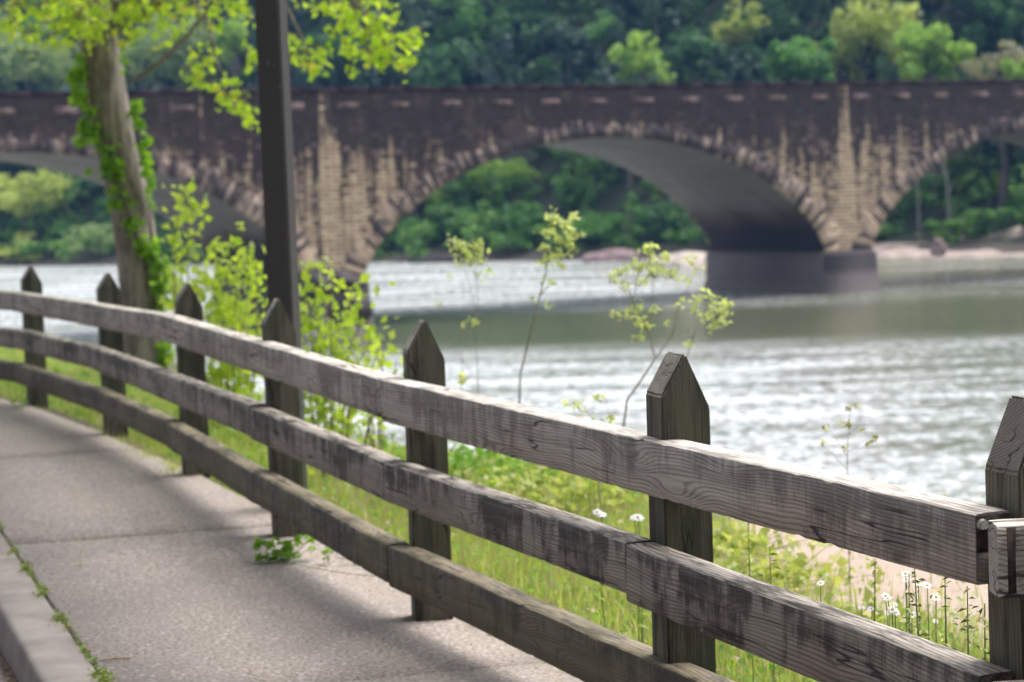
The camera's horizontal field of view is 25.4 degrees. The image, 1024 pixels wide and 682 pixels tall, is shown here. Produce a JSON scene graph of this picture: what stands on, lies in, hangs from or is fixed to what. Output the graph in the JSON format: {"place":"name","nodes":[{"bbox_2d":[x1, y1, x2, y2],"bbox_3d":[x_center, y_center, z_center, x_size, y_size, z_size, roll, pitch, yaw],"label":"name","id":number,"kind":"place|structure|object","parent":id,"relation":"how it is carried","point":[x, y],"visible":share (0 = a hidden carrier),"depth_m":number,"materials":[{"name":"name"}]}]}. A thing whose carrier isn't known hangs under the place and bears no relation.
{"place":"outdoors","nodes":[
{"label":"outdoors","id":0,"kind":"place"},
{"bbox_2d":[0,655,14,681],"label":"road","id":1,"kind":"structure","parent":0,"point":[3,677],"depth_m":8.36,"materials":[{"name":"grey asphalt"}]},
{"bbox_2d":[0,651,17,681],"bbox_3d":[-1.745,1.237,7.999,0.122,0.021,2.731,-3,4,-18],"label":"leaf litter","id":2,"kind":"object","parent":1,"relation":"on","point":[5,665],"visible":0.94,"depth_m":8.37,"materials":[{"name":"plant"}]},
{"bbox_2d":[0,533,102,681],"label":"kerb","id":3,"kind":"structure","parent":1,"relation":"on","point":[34,647],"depth_m":8.40,"materials":[{"name":"concrete"}]},
{"bbox_2d":[0,399,582,681],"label":"path","id":4,"kind":"structure","parent":0,"point":[142,599],"depth_m":9.21,"materials":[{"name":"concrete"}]},
{"bbox_2d":[9,398,27,408],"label":"weed","id":5,"kind":"object","parent":4,"relation":"on","point":[24,400],"visible":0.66,"depth_m":16.95,"materials":[{"name":"green plant"}]},
{"bbox_2d":[0,397,220,680],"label":"path joints","id":6,"kind":"object","parent":4,"relation":"on","point":[68,417],"visible":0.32,"depth_m":14.88,"materials":[{"name":"concrete"}]},
{"bbox_2d":[98,657,130,660],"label":"fallen twig","id":7,"kind":"object","parent":4,"relation":"on","point":[111,658],"visible":1,"depth_m":7.81,"materials":[{"name":"brown wood"}]},
{"bbox_2d":[0,522,270,681],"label":"moss","id":8,"kind":"object","parent":4,"relation":"on","point":[84,651],"visible":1,"depth_m":8.63,"materials":[{"name":"green plant"}]},
{"bbox_2d":[253,534,316,561],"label":"weed","id":9,"kind":"object","parent":4,"relation":"on","point":[286,547],"visible":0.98,"depth_m":9.77,"materials":[{"name":"green plant"}]},
{"bbox_2d":[247,565,372,575],"bbox_3d":[-0.727,0.956,9.485,0.732,0.001,0.303,0,4,23],"label":"path crack","id":10,"kind":"object","parent":4,"relation":"on","point":[323,569],"visible":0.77,"depth_m":9.49,"materials":[{"name":"concrete"}]},
{"bbox_2d":[321,547,333,564],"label":"weed","id":11,"kind":"object","parent":4,"relation":"on","point":[325,551],"visible":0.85,"depth_m":9.64,"materials":[{"name":"green plant"}]},
{"bbox_2d":[0,266,1023,681],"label":"rail fence","id":12,"kind":"object","parent":4,"relation":"on","point":[680,470],"visible":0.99,"depth_m":6.80,"materials":[{"name":"grey wood"}]},
{"bbox_2d":[0,347,989,681],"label":"river bank","id":13,"kind":"structure","parent":0,"point":[894,571],"depth_m":9.14,"materials":[{"name":"green plant"}]},
{"bbox_2d":[0,396,212,478],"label":"grass fringe","id":14,"kind":"object","parent":13,"relation":"on","point":[152,452],"depth_m":13.82,"materials":[{"name":"green plant"}]},
{"bbox_2d":[148,176,219,418],"bbox_3d":[-2.519,-0.267,17.502,0.502,1.993,0.764,-2,4,0],"label":"shrub","id":15,"kind":"object","parent":13,"relation":"on","point":[188,217],"visible":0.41,"depth_m":17.47,"materials":[{"name":"green plant"}]},
{"bbox_2d":[0,0,428,370],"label":"leaning tree","id":16,"kind":"object","parent":13,"relation":"on","point":[100,23],"visible":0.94,"depth_m":20.58,"materials":[{"name":"green plant"}]},
{"bbox_2d":[65,27,179,367],"bbox_3d":[-3.635,-1.398,21.336,1.016,3.373,0.238,-2,4,0],"label":"climbing vine","id":17,"kind":"object","parent":16,"relation":"attached to","point":[90,132],"visible":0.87,"depth_m":21.30,"materials":[{"name":"green plant"}]},
{"bbox_2d":[167,222,267,435],"bbox_3d":[-1.990,-0.001,16.051,0.715,1.694,0.805,-6,5,-42],"label":"shrub","id":18,"kind":"object","parent":13,"relation":"on","point":[223,371],"visible":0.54,"depth_m":15.97,"materials":[{"name":"green plant"}]},
{"bbox_2d":[255,0,307,489],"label":"lamp post","id":19,"kind":"object","parent":13,"relation":"on","point":[277,149],"visible":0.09,"depth_m":11.21,"materials":[{"name":"brown metal"}]},
{"bbox_2d":[304,392,387,489],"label":"shrub","id":20,"kind":"object","parent":13,"relation":"on","point":[349,427],"visible":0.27,"depth_m":12.65,"materials":[{"name":"green plant"}]},
{"bbox_2d":[299,256,395,440],"bbox_3d":[-1.180,0.136,15.012,0.766,1.394,0.703,1,5,38],"label":"shrub","id":21,"kind":"object","parent":13,"relation":"on","point":[321,346],"visible":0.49,"depth_m":15.00,"materials":[{"name":"green plant"}]},
{"bbox_2d":[334,316,404,455],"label":"shrub","id":22,"kind":"object","parent":13,"relation":"on","point":[382,362],"visible":0.51,"depth_m":14.27,"materials":[{"name":"green plant"}]},
{"bbox_2d":[458,372,466,477],"bbox_3d":[-0.214,0.550,10.468,0.048,0.822,0.149,-2,4,0],"label":"sapling","id":23,"kind":"object","parent":13,"relation":"on","point":[461,381],"visible":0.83,"depth_m":10.42,"materials":[{"name":"green plant"}]},
{"bbox_2d":[381,433,544,477],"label":"weed clump","id":24,"kind":"object","parent":13,"relation":"on","point":[486,453],"visible":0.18,"depth_m":12.56,"materials":[{"name":"green plant"}]},
{"bbox_2d":[435,233,493,463],"bbox_3d":[-0.275,0.104,13.825,0.372,1.530,0.301,-2,4,0],"label":"sapling","id":25,"kind":"object","parent":13,"relation":"on","point":[467,252],"visible":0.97,"depth_m":13.80,"materials":[{"name":"green plant"}]},
{"bbox_2d":[345,442,588,488],"bbox_3d":[-0.181,0.589,12.060,1.380,0.421,1.074,-2,4,0],"label":"weed clump","id":26,"kind":"object","parent":13,"relation":"on","point":[500,462],"visible":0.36,"depth_m":12.03,"materials":[{"name":"green plant"}]},
{"bbox_2d":[0,347,988,681],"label":"ground cover","id":27,"kind":"object","parent":13,"relation":"on","point":[458,549],"visible":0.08,"depth_m":10.61,"materials":[{"name":"green plant"}]},
{"bbox_2d":[454,457,634,507],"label":"weed clump","id":28,"kind":"object","parent":13,"relation":"on","point":[491,461],"visible":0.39,"depth_m":11.41,"materials":[{"name":"green plant"}]},
{"bbox_2d":[516,205,585,472],"bbox_3d":[0.222,0.040,12.678,0.412,1.592,0.327,-1,4,21],"label":"sapling","id":29,"kind":"object","parent":13,"relation":"on","point":[560,239],"visible":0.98,"depth_m":12.59,"materials":[{"name":"green plant"}]},
{"bbox_2d":[473,462,648,514],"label":"weed clump","id":30,"kind":"object","parent":13,"relation":"on","point":[552,498],"visible":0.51,"depth_m":11.02,"materials":[{"name":"green plant"}]},
{"bbox_2d":[560,393,620,591],"bbox_3d":[0.320,0.622,8.961,0.234,0.846,0.241,-2,4,0],"label":"sapling","id":31,"kind":"object","parent":13,"relation":"on","point":[596,398],"visible":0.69,"depth_m":8.94,"materials":[{"name":"green plant"}]},
{"bbox_2d":[593,509,611,628],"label":"daisy plant","id":32,"kind":"object","parent":13,"relation":"on","point":[600,588],"visible":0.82,"depth_m":7.67,"materials":[{"name":"white plant"}]},
{"bbox_2d":[629,513,650,642],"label":"daisy plant","id":33,"kind":"object","parent":13,"relation":"on","point":[638,517],"visible":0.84,"depth_m":7.07,"materials":[{"name":"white plant"}]},
{"bbox_2d":[603,241,704,496],"bbox_3d":[0.744,0.153,11.651,0.530,1.328,0.313,-2,4,0],"label":"sapling","id":34,"kind":"object","parent":13,"relation":"on","point":[643,265],"visible":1,"depth_m":11.61,"materials":[{"name":"green plant"}]},
{"bbox_2d":[679,288,733,356],"bbox_3d":[1.014,0.302,12.221,0.404,1.168,0.259,-3,4,-16],"label":"sapling","id":35,"kind":"object","parent":13,"relation":"on","point":[727,304],"visible":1,"depth_m":12.22,"materials":[{"name":"green plant"}]},
{"bbox_2d":[625,494,828,557],"bbox_3d":[0.969,0.809,9.593,1.142,0.261,0.834,-2,4,0],"label":"weed clump","id":36,"kind":"object","parent":13,"relation":"on","point":[762,540],"visible":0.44,"depth_m":9.62,"materials":[{"name":"green plant"}]},
{"bbox_2d":[744,523,754,681],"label":"grass stalk","id":37,"kind":"object","parent":13,"relation":"on","point":[748,552],"depth_m":6.66,"materials":[{"name":"green plant"}]},
{"bbox_2d":[750,546,792,681],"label":"grass stalk","id":38,"kind":"object","parent":13,"relation":"on","point":[772,554],"depth_m":6.46,"materials":[{"name":"plant"}]},
{"bbox_2d":[713,540,884,590],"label":"weed clump","id":39,"kind":"object","parent":13,"relation":"on","point":[804,573],"visible":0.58,"depth_m":9.04,"materials":[{"name":"green plant"}]},
{"bbox_2d":[819,402,879,603],"bbox_3d":[1.294,0.627,8.694,0.241,0.812,0.268,-2,4,0],"label":"yellow flowered weed","id":40,"kind":"object","parent":13,"relation":"on","point":[875,437],"visible":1,"depth_m":8.65,"materials":[{"name":"green plant"}]},
{"bbox_2d":[869,561,879,620],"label":"grass stalk","id":41,"kind":"object","parent":13,"relation":"on","point":[874,586],"depth_m":5.76,"materials":[{"name":"green plant"}]},
{"bbox_2d":[882,592,892,625],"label":"daisy plant","id":42,"kind":"object","parent":13,"relation":"on","point":[886,597],"visible":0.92,"depth_m":5.87,"materials":[{"name":"white plant"}]},
{"bbox_2d":[888,605,899,628],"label":"daisy plant","id":43,"kind":"object","parent":13,"relation":"on","point":[893,610],"visible":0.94,"depth_m":5.56,"materials":[{"name":"white plant"}]},
{"bbox_2d":[814,580,987,643],"bbox_3d":[1.228,0.977,8.078,0.766,0.216,0.685,-6,5,-42],"label":"weed clump","id":44,"kind":"object","parent":13,"relation":"on","point":[829,595],"visible":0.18,"depth_m":8.13,"materials":[{"name":"green plant"}]},
{"bbox_2d":[900,570,915,634],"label":"daisy plant","id":45,"kind":"object","parent":13,"relation":"on","point":[905,573],"visible":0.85,"depth_m":5.76,"materials":[{"name":"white plant"}]},
{"bbox_2d":[902,573,918,632],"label":"grass stalk","id":46,"kind":"object","parent":13,"relation":"on","point":[909,612],"depth_m":5.56,"materials":[{"name":"plant"}]},
{"bbox_2d":[906,569,932,636],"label":"grass stalk","id":47,"kind":"object","parent":13,"relation":"on","point":[917,612],"depth_m":5.46,"materials":[{"name":"plant"}]},
{"bbox_2d":[916,580,931,640],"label":"daisy plant","id":48,"kind":"object","parent":13,"relation":"on","point":[925,585],"visible":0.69,"depth_m":5.67,"materials":[{"name":"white plant"}]},
{"bbox_2d":[933,593,940,642],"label":"daisy plant","id":49,"kind":"object","parent":13,"relation":"on","point":[936,596],"visible":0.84,"depth_m":5.56,"materials":[{"name":"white plant"}]},
{"bbox_2d":[935,576,965,650],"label":"grass stalk","id":50,"kind":"object","parent":13,"relation":"on","point":[945,606],"depth_m":5.36,"materials":[{"name":"plant"}]},
{"bbox_2d":[959,586,981,654],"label":"grass stalk","id":51,"kind":"object","parent":13,"relation":"on","point":[968,626],"depth_m":5.26,"materials":[{"name":"plant"}]},
{"bbox_2d":[974,603,988,661],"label":"grass stalk","id":52,"kind":"object","parent":13,"relation":"on","point":[984,631],"depth_m":5.06,"materials":[{"name":"plant"}]},
{"bbox_2d":[0,256,1023,504],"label":"river water","id":53,"kind":"structure","parent":0,"point":[918,362],"depth_m":67.92,"materials":[{"name":"grey liquid"}]},
{"bbox_2d":[302,271,338,300],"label":"boulder","id":54,"kind":"object","parent":53,"relation":"on","point":[329,291],"visible":0.53,"depth_m":78.00,"materials":[{"name":"grey stone"}]},
{"bbox_2d":[320,269,364,293],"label":"boulder","id":55,"kind":"object","parent":54,"relation":"on","point":[350,279],"visible":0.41,"depth_m":78.90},
{"bbox_2d":[326,291,372,326],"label":"boulder","id":56,"kind":"object","parent":53,"relation":"in","point":[367,310],"visible":0.52,"depth_m":77.07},
{"bbox_2d":[0,79,1023,329],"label":"arch bridge","id":57,"kind":"structure","parent":53,"relation":"in","point":[788,187],"depth_m":90.67,"materials":[{"name":"stone"}]},
{"bbox_2d":[638,251,706,267],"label":"boulder","id":58,"kind":"object","parent":53,"relation":"in","point":[676,258],"visible":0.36,"depth_m":130.90,"materials":[{"name":"stone"}]},
{"bbox_2d":[0,0,1023,265],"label":"hillside","id":59,"kind":"structure","parent":0,"point":[610,200],"depth_m":158.81,"materials":[{"name":"green plant"}]},
{"bbox_2d":[0,231,48,262],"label":"shrub","id":60,"kind":"object","parent":59,"relation":"on","point":[4,253],"visible":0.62,"depth_m":185.05,"materials":[{"name":"green plant"}]},
{"bbox_2d":[0,168,75,237],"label":"broadleaf tree","id":61,"kind":"object","parent":59,"relation":"on","point":[15,203],"visible":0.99,"depth_m":188.04,"materials":[{"name":"green plant"}]},
{"bbox_2d":[0,3,78,91],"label":"broadleaf tree","id":62,"kind":"object","parent":59,"relation":"on","point":[13,57],"visible":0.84,"depth_m":212.03,"materials":[{"name":"green plant"}]},
{"bbox_2d":[18,6,79,59],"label":"broadleaf tree","id":63,"kind":"object","parent":59,"relation":"on","point":[33,21],"visible":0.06,"depth_m":220.90,"materials":[{"name":"green plant"}]},
{"bbox_2d":[32,169,99,212],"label":"broadleaf tree","id":64,"kind":"object","parent":59,"relation":"on","point":[83,182],"visible":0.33,"depth_m":191.55,"materials":[{"name":"green plant"}]},
{"bbox_2d":[62,223,114,253],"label":"shrub","id":65,"kind":"object","parent":59,"relation":"on","point":[86,233],"visible":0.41,"depth_m":179.92,"materials":[{"name":"green plant"}]},
{"bbox_2d":[84,179,110,216],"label":"broadleaf tree","id":66,"kind":"object","parent":59,"relation":"on","point":[94,211],"visible":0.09,"depth_m":188.62,"materials":[{"name":"green plant"}]},
{"bbox_2d":[157,229,192,258],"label":"shrub","id":67,"kind":"object","parent":59,"relation":"on","point":[166,250],"visible":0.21,"depth_m":175.62,"materials":[{"name":"green plant"}]},
{"bbox_2d":[123,13,228,89],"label":"broadleaf tree","id":68,"kind":"object","parent":59,"relation":"on","point":[172,62],"visible":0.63,"depth_m":198.24,"materials":[{"name":"green plant"}]},
{"bbox_2d":[214,13,257,88],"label":"broadleaf tree","id":69,"kind":"object","parent":59,"relation":"on","point":[230,39],"visible":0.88,"depth_m":185.09,"materials":[{"name":"green plant"}]},
{"bbox_2d":[298,32,368,87],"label":"broadleaf tree","id":70,"kind":"object","parent":59,"relation":"on","point":[341,60],"visible":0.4,"depth_m":184.67,"materials":[{"name":"green plant"}]},
{"bbox_2d":[385,215,448,249],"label":"shrub","id":71,"kind":"object","parent":59,"relation":"on","point":[440,226],"visible":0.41,"depth_m":160.96,"materials":[{"name":"green plant"}]},
{"bbox_2d":[408,254,468,263],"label":"boulder","id":72,"kind":"object","parent":59,"relation":"on","point":[439,258],"visible":0.47,"depth_m":154.03,"materials":[{"name":"grey stone"}]},
{"bbox_2d":[410,38,473,86],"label":"broadleaf tree","id":73,"kind":"object","parent":59,"relation":"on","point":[444,65],"visible":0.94,"depth_m":172.19,"materials":[{"name":"green plant"}]},
{"bbox_2d":[422,186,470,205],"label":"shrub","id":74,"kind":"object","parent":59,"relation":"on","point":[442,195],"visible":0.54,"depth_m":163.28,"materials":[{"name":"green plant"}]},
{"bbox_2d":[436,217,500,241],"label":"shrub","id":75,"kind":"object","parent":59,"relation":"on","point":[456,233],"visible":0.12,"depth_m":159.26,"materials":[{"name":"green plant"}]},
{"bbox_2d":[429,0,520,85],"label":"broadleaf tree","id":76,"kind":"object","parent":59,"relation":"on","point":[481,34],"visible":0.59,"depth_m":183.42,"materials":[{"name":"green plant"}]},
{"bbox_2d":[458,157,539,198],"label":"shrub","id":77,"kind":"object","parent":59,"relation":"on","point":[483,182],"visible":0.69,"depth_m":163.05,"materials":[{"name":"green plant"}]},
{"bbox_2d":[0,0,1023,221],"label":"forest","id":78,"kind":"object","parent":59,"relation":"on","point":[645,16],"visible":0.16,"depth_m":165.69,"materials":[{"name":"green plant"}]},
{"bbox_2d":[0,146,1023,261],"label":"undergrowth","id":79,"kind":"object","parent":59,"relation":"on","point":[572,192],"visible":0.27,"depth_m":156.61,"materials":[{"name":"green plant"}]},
{"bbox_2d":[492,202,560,243],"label":"shrub","id":80,"kind":"object","parent":59,"relation":"on","point":[534,217],"visible":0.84,"depth_m":154.47,"materials":[{"name":"green plant"}]},
{"bbox_2d":[489,0,578,57],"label":"broadleaf tree","id":81,"kind":"object","parent":59,"relation":"on","point":[518,17],"visible":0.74,"depth_m":182.53,"materials":[{"name":"green plant"}]},
{"bbox_2d":[564,210,623,246],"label":"shrub","id":82,"kind":"object","parent":59,"relation":"on","point":[594,222],"visible":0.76,"depth_m":150.62,"materials":[{"name":"green plant"}]},
{"bbox_2d":[581,8,624,60],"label":"broadleaf tree","id":83,"kind":"object","parent":59,"relation":"on","point":[603,39],"visible":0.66,"depth_m":171.49,"materials":[{"name":"green plant"}]},
{"bbox_2d":[594,165,621,188],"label":"broadleaf tree","id":84,"kind":"object","parent":59,"relation":"on","point":[612,178],"visible":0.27,"depth_m":157.99,"materials":[{"name":"green plant"}]},
{"bbox_2d":[582,248,640,261],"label":"boulder","id":85,"kind":"object","parent":59,"relation":"on","point":[614,254],"visible":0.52,"depth_m":144.21,"materials":[{"name":"grey stone"}]},
{"bbox_2d":[608,30,677,83],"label":"broadleaf tree","id":86,"kind":"object","parent":59,"relation":"on","point":[635,61],"visible":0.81,"depth_m":157.43,"materials":[{"name":"green plant"}]},
{"bbox_2d":[650,187,664,200],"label":"broadleaf tree","id":87,"kind":"object","parent":59,"relation":"on","point":[656,196],"visible":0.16,"depth_m":153.18,"materials":[{"name":"green plant"}]},
{"bbox_2d":[640,201,688,242],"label":"shrub","id":88,"kind":"object","parent":59,"relation":"on","point":[665,225],"visible":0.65,"depth_m":147.83,"materials":[{"name":"green plant"}]},
{"bbox_2d":[654,28,726,82],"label":"broadleaf tree","id":89,"kind":"object","parent":59,"relation":"on","point":[683,59],"visible":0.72,"depth_m":161.51,"materials":[{"name":"green plant"}]},
{"bbox_2d":[710,0,770,47],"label":"broadleaf tree","id":90,"kind":"object","parent":59,"relation":"on","point":[727,31],"visible":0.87,"depth_m":168.40,"materials":[{"name":"green plant"}]},
{"bbox_2d":[728,0,817,37],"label":"broadleaf tree","id":91,"kind":"object","parent":59,"relation":"on","point":[775,21],"visible":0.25,"depth_m":170.57,"materials":[{"name":"green plant"}]},
{"bbox_2d":[762,36,836,81],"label":"broadleaf tree","id":92,"kind":"object","parent":59,"relation":"on","point":[799,58],"visible":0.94,"depth_m":148.41,"materials":[{"name":"green plant"}]},
{"bbox_2d":[814,0,921,80],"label":"broadleaf tree","id":93,"kind":"object","parent":59,"relation":"on","point":[851,33],"visible":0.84,"depth_m":154.33,"materials":[{"name":"green plant"}]},
{"bbox_2d":[892,20,974,196],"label":"broadleaf tree","id":94,"kind":"object","parent":59,"relation":"on","point":[937,55],"visible":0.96,"depth_m":140.25,"materials":[{"name":"green plant"}]},
{"bbox_2d":[906,174,965,208],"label":"broadleaf tree","id":95,"kind":"object","parent":59,"relation":"on","point":[941,183],"visible":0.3,"depth_m":142.69,"materials":[{"name":"green plant"}]},
{"bbox_2d":[914,230,961,237],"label":"shrub","id":96,"kind":"object","parent":59,"relation":"on","point":[942,233],"visible":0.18,"depth_m":137.63,"materials":[{"name":"green plant"}]},
{"bbox_2d":[945,146,993,168],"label":"broadleaf tree","id":97,"kind":"object","parent":59,"relation":"on","point":[956,160],"visible":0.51,"depth_m":141.33,"materials":[{"name":"green plant"}]},
{"bbox_2d":[951,160,1023,195],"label":"broadleaf tree","id":98,"kind":"object","parent":59,"relation":"on","point":[962,181],"visible":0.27,"depth_m":141.43,"materials":[{"name":"green plant"}]},
{"bbox_2d":[957,0,1023,59],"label":"broadleaf tree","id":99,"kind":"object","parent":59,"relation":"on","point":[992,28],"visible":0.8,"depth_m":153.89,"materials":[{"name":"green plant"}]},
{"bbox_2d":[960,40,1023,211],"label":"budding tree","id":100,"kind":"object","parent":59,"relation":"on","point":[992,62],"visible":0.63,"depth_m":138.81,"materials":[{"name":"green plant"}]},
{"bbox_2d":[1000,58,1023,78],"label":"shrub","id":101,"kind":"object","parent":59,"relation":"on","point":[1011,69],"visible":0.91,"depth_m":133.50,"materials":[{"name":"green plant"}]},
{"bbox_2d":[873,226,1023,257],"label":"beach","id":102,"kind":"structure","parent":0,"point":[915,251],"depth_m":133.77,"materials":[{"name":"beige sand"}]},
{"bbox_2d":[914,183,920,242],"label":"bare tree","id":103,"kind":"object","parent":102,"relation":"on","point":[918,216],"visible":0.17,"depth_m":137.03,"materials":[{"name":"grey plant"}]},
{"bbox_2d":[929,238,946,256],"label":"boulder","id":104,"kind":"object","parent":102,"relation":"on","point":[938,248],"visible":1,"depth_m":126.89,"materials":[{"name":"grey stone"}]},
{"bbox_2d":[940,161,959,236],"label":"bare tree","id":105,"kind":"object","parent":102,"relation":"on","point":[947,193],"visible":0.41,"depth_m":136.94,"materials":[{"name":"grey plant"}]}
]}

